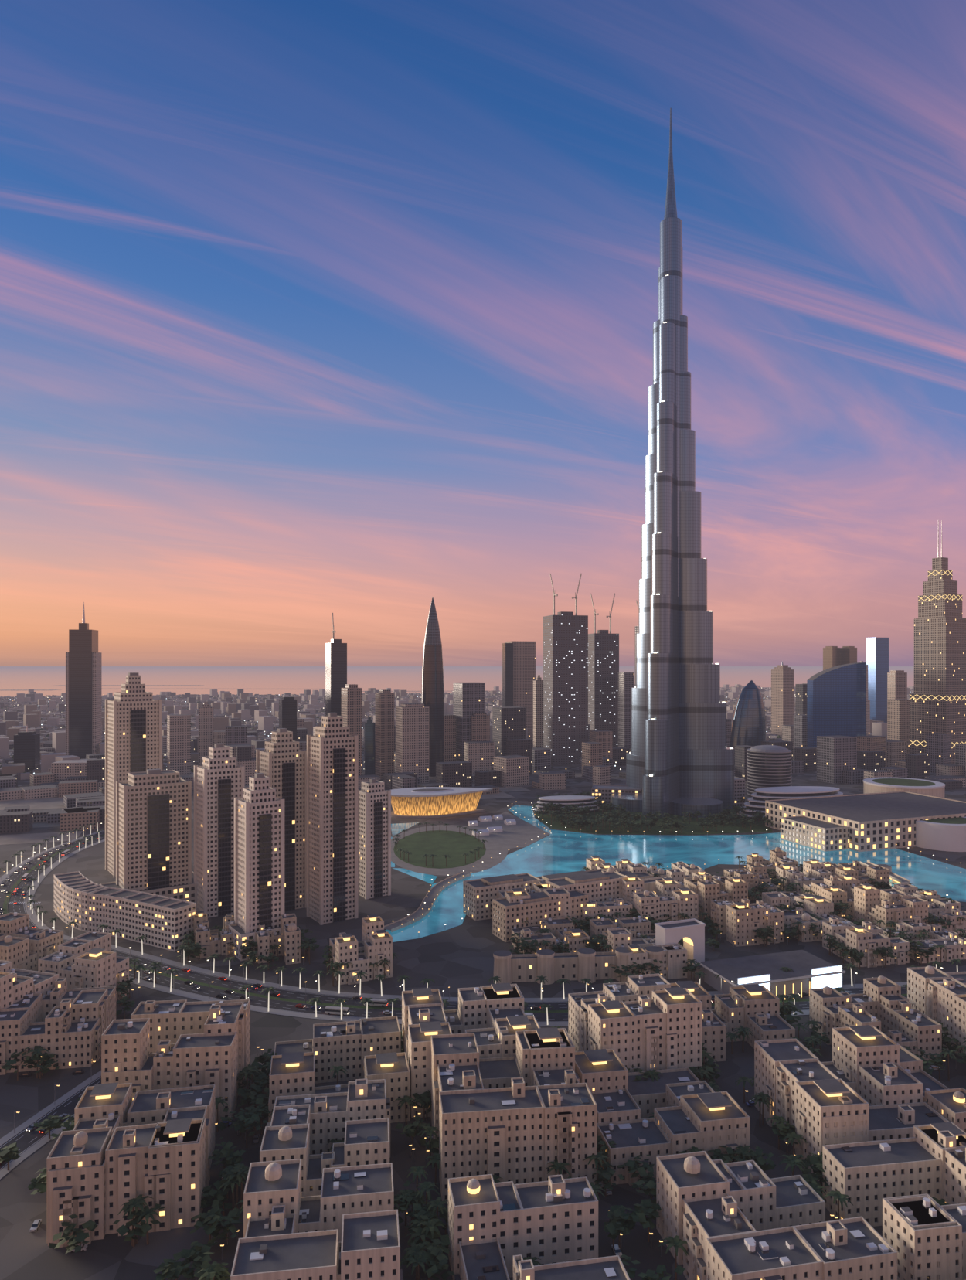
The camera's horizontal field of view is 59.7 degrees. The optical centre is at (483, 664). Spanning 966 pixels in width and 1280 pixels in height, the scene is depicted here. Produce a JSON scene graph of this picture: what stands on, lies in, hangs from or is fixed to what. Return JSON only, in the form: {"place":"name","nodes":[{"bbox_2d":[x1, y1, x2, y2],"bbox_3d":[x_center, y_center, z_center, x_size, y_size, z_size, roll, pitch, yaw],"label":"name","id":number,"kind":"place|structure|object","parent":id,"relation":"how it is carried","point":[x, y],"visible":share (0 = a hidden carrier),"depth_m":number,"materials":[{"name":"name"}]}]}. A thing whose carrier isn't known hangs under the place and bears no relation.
{"place":"outdoors","nodes":[
{"label":"outdoors","id":0,"kind":"place"},
{"bbox_2d":[105,672,161,878],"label":"residential tower","id":1,"kind":"structure","parent":0,"point":[133,726],"depth_m":685.17,"materials":[{"name":"beige concrete"}]},
{"bbox_2d":[175,925,399,986],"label":"trees","id":2,"kind":"object","parent":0,"point":[195,949],"visible":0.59,"depth_m":478.97,"materials":[{"name":"green plant"}]},
{"bbox_2d":[341,684,361,775],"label":"tower","id":3,"kind":"structure","parent":0,"point":[352,704],"depth_m":1202.90,"materials":[{"name":"beige concrete"}]},
{"bbox_2d":[395,703,428,782],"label":"tower","id":4,"kind":"structure","parent":0,"point":[412,737],"depth_m":1205.60,"materials":[{"name":"grey concrete"}]},
{"bbox_2d":[444,714,456,762],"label":"tower","id":5,"kind":"structure","parent":0,"point":[450,737],"depth_m":1329.86,"materials":[{"name":"grey concrete"}]},
{"bbox_2d":[0,830,907,1179],"bbox_3d":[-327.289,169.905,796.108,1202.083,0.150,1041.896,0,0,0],"label":"roads","id":6,"kind":"structure","parent":0,"point":[286,1000],"depth_m":433.40,"materials":[{"name":"grey asphalt"}]},
{"bbox_2d":[0,688,913,774],"bbox_3d":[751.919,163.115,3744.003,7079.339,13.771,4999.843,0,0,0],"label":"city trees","id":7,"kind":"object","parent":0,"point":[192,769],"visible":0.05,"depth_m":2748.07,"materials":[{"name":"green plant"}]},
{"bbox_2d":[0,666,914,697],"bbox_3d":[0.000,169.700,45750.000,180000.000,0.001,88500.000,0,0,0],"label":"sea","id":8,"kind":"structure","parent":0,"point":[408,679],"depth_m":11210.83,"materials":[{"name":"grey"}]},
{"bbox_2d":[0,690,965,1279],"bbox_3d":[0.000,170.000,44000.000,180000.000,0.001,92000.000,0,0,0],"label":"ground","id":9,"kind":"structure","parent":0,"point":[454,959],"depth_m":395.52,"materials":[{"name":"grey concrete"}]},
{"bbox_2d":[13,726,40,773],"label":"tower","id":10,"kind":"structure","parent":9,"relation":"on","point":[27,747],"depth_m":1310.01,"materials":[{"name":"grey concrete"}]},
{"bbox_2d":[0,912,129,1008],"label":"low-rise buildings","id":11,"kind":"structure","parent":9,"relation":"on","point":[33,960],"depth_m":425.19,"materials":[{"name":"concrete"}]},
{"bbox_2d":[51,652,101,781],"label":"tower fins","id":12,"kind":"object","parent":9,"relation":"on","point":[62,769],"visible":0.51,"depth_m":1488.74,"materials":[{"name":"grey concrete"}]},
{"bbox_2d":[68,602,98,759],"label":"skyscraper","id":13,"kind":"structure","parent":9,"relation":"on","point":[83,642],"depth_m":1484.92,"materials":[{"name":"silver metal"}]},
{"bbox_2d":[53,871,196,951],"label":"curved apartment building","id":14,"kind":"structure","parent":9,"relation":"on","point":[163,922],"depth_m":525.90,"materials":[{"name":"beige concrete"}]},
{"bbox_2d":[108,958,163,1006],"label":"palm trees","id":15,"kind":"object","parent":9,"relation":"on","point":[121,988],"visible":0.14,"depth_m":428.87,"materials":[{"name":"green plant"}]},
{"bbox_2d":[99,768,197,911],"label":"residential tower","id":16,"kind":"structure","parent":9,"relation":"on","point":[153,831],"depth_m":573.74,"materials":[{"name":"beige concrete"}]},
{"bbox_2d":[166,714,190,776],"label":"tower","id":17,"kind":"structure","parent":9,"relation":"on","point":[178,743],"depth_m":1243.12,"materials":[{"name":"grey concrete"}]},
{"bbox_2d":[198,701,213,765],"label":"tower","id":18,"kind":"structure","parent":9,"relation":"on","point":[205,726],"depth_m":1308.04,"materials":[{"name":"grey concrete"}]},
{"bbox_2d":[194,743,245,917],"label":"residential tower","id":19,"kind":"structure","parent":9,"relation":"on","point":[219,780],"depth_m":571.28,"materials":[{"name":"beige concrete"}]},
{"bbox_2d":[225,725,247,745],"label":"building","id":20,"kind":"structure","parent":9,"relation":"on","point":[236,734],"depth_m":1282.50,"materials":[{"name":"grey concrete"}]},
{"bbox_2d":[224,772,284,960],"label":"residential tower","id":21,"kind":"structure","parent":9,"relation":"on","point":[259,852],"depth_m":496.41,"materials":[{"name":"beige concrete"}]},
{"bbox_2d":[0,786,530,844],"bbox_3d":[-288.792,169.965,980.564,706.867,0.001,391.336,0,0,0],"label":"buildings","id":22,"kind":"structure","parent":9,"relation":"on","point":[43,803],"depth_m":993.36,"materials":[{"name":"grey concrete"}]},
{"bbox_2d":[255,728,306,911],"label":"residential tower","id":23,"kind":"structure","parent":9,"relation":"on","point":[281,760],"depth_m":584.52,"materials":[{"name":"beige concrete"}]},
{"bbox_2d":[279,696,296,741],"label":"tower","id":24,"kind":"structure","parent":9,"relation":"on","point":[287,713],"depth_m":1330.01,"materials":[{"name":"grey"}]},
{"bbox_2d":[193,910,392,984],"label":"buildings","id":25,"kind":"structure","parent":9,"relation":"on","point":[375,944],"depth_m":478.19,"materials":[{"name":"concrete"}]},
{"bbox_2d":[298,741,306,750],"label":"building","id":26,"kind":"structure","parent":9,"relation":"on","point":[302,745],"depth_m":1256.14,"materials":[{"name":"grey concrete"}]},
{"bbox_2d":[306,712,357,925],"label":"residential tower","id":27,"kind":"structure","parent":9,"relation":"on","point":[331,820],"depth_m":558.74,"materials":[{"name":"beige concrete"}]},
{"bbox_2d":[325,639,347,715],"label":"tower","id":28,"kind":"structure","parent":9,"relation":"on","point":[335,666],"depth_m":1284.68,"materials":[{"name":"silver glass"}]},
{"bbox_2d":[332,573,638,639],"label":"construction cranes","id":29,"kind":"object","parent":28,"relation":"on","point":[554,596],"visible":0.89,"depth_m":1468.27,"materials":[{"name":"beige paint"}]},
{"bbox_2d":[364,716,374,775],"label":"tower","id":30,"kind":"structure","parent":9,"relation":"on","point":[369,747],"depth_m":1280.25,"materials":[{"name":"glass"}]},
{"bbox_2d":[357,778,391,899],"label":"residential tower","id":31,"kind":"structure","parent":9,"relation":"on","point":[374,838],"depth_m":616.68,"materials":[{"name":"beige concrete"}]},
{"bbox_2d":[375,689,394,779],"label":"tower","id":32,"kind":"structure","parent":9,"relation":"on","point":[384,731],"depth_m":1257.92,"materials":[{"name":"grey concrete"}]},
{"bbox_2d":[0,837,808,1165],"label":"cars","id":33,"kind":"object","parent":9,"relation":"on","point":[331,1010],"visible":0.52,"depth_m":428.02,"materials":[{"name":"white paint"}]},
{"bbox_2d":[421,597,444,776],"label":"pointed tower","id":34,"kind":"structure","parent":9,"relation":"on","point":[432,695],"depth_m":1287.35,"materials":[{"name":"grey glass"}]},
{"bbox_2d":[386,786,493,818],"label":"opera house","id":35,"kind":"structure","parent":9,"relation":"on","point":[423,802],"depth_m":944.52,"materials":[{"name":"gold glass"}]},
{"bbox_2d":[0,683,914,779],"bbox_3d":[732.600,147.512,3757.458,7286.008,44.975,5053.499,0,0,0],"label":"city buildings","id":36,"kind":"structure","parent":9,"relation":"on","point":[245,707],"depth_m":2684.32,"materials":[{"name":"grey concrete"}]},
{"bbox_2d":[453,682,485,761],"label":"tower","id":37,"kind":"structure","parent":9,"relation":"on","point":[469,699],"depth_m":1331.51,"materials":[{"name":"grey concrete"}]},
{"bbox_2d":[463,741,494,774],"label":"building","id":38,"kind":"structure","parent":9,"relation":"on","point":[480,755],"depth_m":1284.76,"materials":[{"name":"grey concrete"}]},
{"bbox_2d":[471,712,490,741],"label":"tower","id":39,"kind":"structure","parent":9,"relation":"on","point":[480,726],"depth_m":1326.90,"materials":[{"name":"grey concrete"}]},
{"bbox_2d":[0,821,962,1170],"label":"boulevard palms","id":40,"kind":"object","parent":9,"relation":"on","point":[9,1152],"visible":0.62,"depth_m":432.54,"materials":[{"name":"green plant"}]},
{"bbox_2d":[2,768,961,1133],"bbox_3d":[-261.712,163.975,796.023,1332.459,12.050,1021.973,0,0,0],"label":"street lamps","id":41,"kind":"object","parent":9,"relation":"on","point":[358,978],"visible":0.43,"depth_m":463.31,"materials":[{"name":"silver metal"}]},
{"bbox_2d":[0,965,965,1279],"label":"low-rise buildings","id":42,"kind":"structure","parent":9,"relation":"on","point":[873,1112],"depth_m":277.13,"materials":[{"name":"concrete"}]},
{"bbox_2d":[0,718,965,833],"bbox_3d":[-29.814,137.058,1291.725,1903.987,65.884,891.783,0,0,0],"label":"blocks","id":43,"kind":"structure","parent":9,"relation":"on","point":[835,759],"depth_m":1190.66,"materials":[{"name":"grey concrete"}]},
{"bbox_2d":[0,993,965,1279],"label":"trees","id":44,"kind":"object","parent":9,"relation":"on","point":[425,1220],"visible":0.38,"depth_m":263.51,"materials":[{"name":"green plant"}]},
{"bbox_2d":[467,814,516,836],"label":"event tents","id":45,"kind":"object","parent":9,"relation":"on","point":[493,828],"visible":1,"depth_m":889.35,"materials":[{"name":"white paint"}]},
{"bbox_2d":[492,706,526,756],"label":"tower","id":46,"kind":"structure","parent":9,"relation":"on","point":[508,722],"depth_m":1435.36,"materials":[{"name":"grey concrete"}]},
{"bbox_2d":[543,611,588,765],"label":"construction tower","id":47,"kind":"structure","parent":9,"relation":"on","point":[565,685],"depth_m":1434.10,"materials":[{"name":"grey concrete"}]},
{"bbox_2d":[462,868,705,984],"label":"low-rise buildings","id":48,"kind":"structure","parent":9,"relation":"on","point":[480,896],"depth_m":519.03,"materials":[{"name":"concrete"}]},
{"bbox_2d":[588,629,619,747],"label":"construction tower","id":49,"kind":"structure","parent":9,"relation":"on","point":[603,673],"depth_m":1525.59,"materials":[{"name":"grey concrete"}]},
{"bbox_2d":[618,672,633,748],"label":"tower","id":50,"kind":"structure","parent":9,"relation":"on","point":[625,682],"depth_m":1487.11,"materials":[{"name":"grey concrete"}]},
{"bbox_2d":[635,626,638,686],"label":"tower","id":51,"kind":"structure","parent":9,"relation":"on","point":[636,629],"depth_m":1437.00,"materials":[{"name":"grey concrete"}]},
{"bbox_2d":[610,107,734,817],"bbox_3d":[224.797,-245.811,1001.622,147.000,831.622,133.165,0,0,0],"label":"skyscraper","id":52,"kind":"structure","parent":9,"relation":"on","point":[682,754],"depth_m":989.17,"materials":[{"name":"silver metal"}]},
{"bbox_2d":[490,856,965,981],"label":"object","id":53,"kind":"object","parent":9,"relation":"on","point":[595,941],"visible":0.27,"depth_m":506.10,"materials":[{"name":"green plant"}]},
{"bbox_2d":[726,718,731,747],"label":"tower","id":54,"kind":"structure","parent":9,"relation":"on","point":[728,731],"depth_m":1439.48,"materials":[{"name":"grey concrete"}]},
{"bbox_2d":[498,847,965,979],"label":"low-rise buildings","id":55,"kind":"structure","parent":9,"relation":"on","point":[687,889],"depth_m":536.81,"materials":[{"name":"concrete"}]},
{"bbox_2d":[509,866,964,974],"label":"old town island lamps","id":56,"kind":"object","parent":9,"relation":"on","point":[788,944],"visible":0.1,"depth_m":504.60,"materials":[{"name":"yellow metal"}]},
{"bbox_2d":[730,680,766,764],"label":"curved pointed tower","id":57,"kind":"structure","parent":9,"relation":"on","point":[748,727],"depth_m":1436.13,"materials":[{"name":"blue glass"}]},
{"bbox_2d":[699,949,845,999],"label":"flat-roofed pavilion","id":58,"kind":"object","parent":9,"relation":"on","point":[811,971],"visible":0.78,"depth_m":438.66,"materials":[{"name":"white paint"}]},
{"bbox_2d":[771,660,793,736],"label":"tower","id":59,"kind":"structure","parent":9,"relation":"on","point":[782,693],"depth_m":1962.17,"materials":[{"name":"beige concrete"}]},
{"bbox_2d":[793,714,806,759],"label":"tower","id":60,"kind":"structure","parent":9,"relation":"on","point":[800,730],"depth_m":1487.06,"materials":[{"name":"grey concrete"}]},
{"bbox_2d":[795,684,806,714],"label":"tower","id":61,"kind":"structure","parent":9,"relation":"on","point":[801,699],"depth_m":1615.55,"materials":[{"name":"grey concrete"}]},
{"bbox_2d":[823,646,840,670],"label":"tower","id":62,"kind":"structure","parent":9,"relation":"on","point":[831,656],"depth_m":2189.83,"materials":[{"name":"beige concrete"}]},
{"bbox_2d":[806,662,865,747],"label":"curved office tower","id":63,"kind":"structure","parent":9,"relation":"on","point":[835,700],"depth_m":1410.03,"materials":[{"name":"blue glass"}]},
{"bbox_2d":[840,646,857,664],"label":"tower","id":64,"kind":"structure","parent":9,"relation":"on","point":[848,655],"depth_m":2190.04,"materials":[{"name":"grey concrete"}]},
{"bbox_2d":[737,745,965,851],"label":"shopping mall","id":65,"kind":"structure","parent":9,"relation":"on","point":[883,813],"depth_m":841.32,"materials":[{"name":"stone"}]},
{"bbox_2d":[860,660,868,699],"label":"tower","id":66,"kind":"structure","parent":9,"relation":"on","point":[866,682],"depth_m":2064.07,"materials":[{"name":"grey concrete"}]},
{"bbox_2d":[865,699,870,735],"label":"tower","id":67,"kind":"structure","parent":9,"relation":"on","point":[867,716],"depth_m":1771.61,"materials":[{"name":"grey concrete"}]},
{"bbox_2d":[866,637,888,722],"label":"tower","id":68,"kind":"structure","parent":9,"relation":"on","point":[877,655],"depth_m":2323.57,"materials":[{"name":"blue glass"}]},
{"bbox_2d":[887,670,907,699],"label":"tower","id":69,"kind":"structure","parent":9,"relation":"on","point":[897,684],"depth_m":1616.98,"materials":[{"name":"beige concrete"}]},
{"bbox_2d":[909,520,965,763],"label":"skyscraper","id":70,"kind":"structure","parent":9,"relation":"on","point":[940,646],"depth_m":1369.32,"materials":[{"name":"beige concrete"}]},
{"bbox_2d":[909,569,965,748],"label":"decorative lights","id":71,"kind":"object","parent":70,"relation":"attached to","point":[931,695],"visible":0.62,"depth_m":1373.50,"materials":[{"name":"gold metal"}]},
{"bbox_2d":[0,0,965,666],"label":"sky","id":72,"kind":"structure","parent":0,"point":[311,311],"materials":[{"name":"blue"}]},
{"bbox_2d":[18,1044,949,1257],"bbox_3d":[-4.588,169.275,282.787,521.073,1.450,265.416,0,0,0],"label":"domes","id":73,"kind":"structure","parent":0,"point":[37,1223],"depth_m":274.37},
{"bbox_2d":[502,641,535,741],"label":"tower","id":74,"kind":"structure","parent":0,"point":[524,665],"depth_m":1771.27,"materials":[{"name":"grey concrete"}]},
{"bbox_2d":[533,674,543,747],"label":"tower","id":75,"kind":"structure","parent":0,"point":[538,712],"depth_m":1484.86,"materials":[{"name":"beige concrete"}]},
{"bbox_2d":[391,803,772,875],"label":"park grounds","id":76,"kind":"structure","parent":0,"point":[454,842],"depth_m":832.37,"materials":[{"name":"green plant"}]},
{"bbox_2d":[391,790,774,867],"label":"trees","id":77,"kind":"object","parent":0,"point":[724,815],"visible":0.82,"depth_m":886.28,"materials":[{"name":"green plant"}]},
{"bbox_2d":[214,1046,957,1260],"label":"town lamps","id":78,"kind":"object","parent":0,"point":[429,1150],"visible":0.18,"depth_m":254.58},
{"bbox_2d":[533,776,745,813],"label":"burj podium buildings","id":79,"kind":"structure","parent":0,"point":[604,792],"depth_m":1006.84,"materials":[{"name":"grey concrete"}]},
{"bbox_2d":[384,804,965,942],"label":"lake","id":80,"kind":"structure","parent":0,"point":[555,852],"depth_m":742.47,"materials":[{"name":"liquid"}]},
{"bbox_2d":[384,871,471,932],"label":"walkway","id":81,"kind":"structure","parent":80,"relation":"on","point":[436,890],"depth_m":594.45,"materials":[{"name":"grey concrete"}]},
{"bbox_2d":[860,861,910,883],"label":"waterfront promenade","id":82,"kind":"structure","parent":80,"relation":"on","point":[895,878],"depth_m":659.62,"materials":[{"name":"stone"}]},
{"bbox_2d":[629,275,732,776],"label":"burj terrace lights","id":83,"kind":"object","parent":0,"point":[658,594],"visible":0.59,"depth_m":975.00},
{"bbox_2d":[887,698,909,754],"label":"tower","id":84,"kind":"structure","parent":0,"point":[898,720],"depth_m":1489.66,"materials":[{"name":"beige concrete"}]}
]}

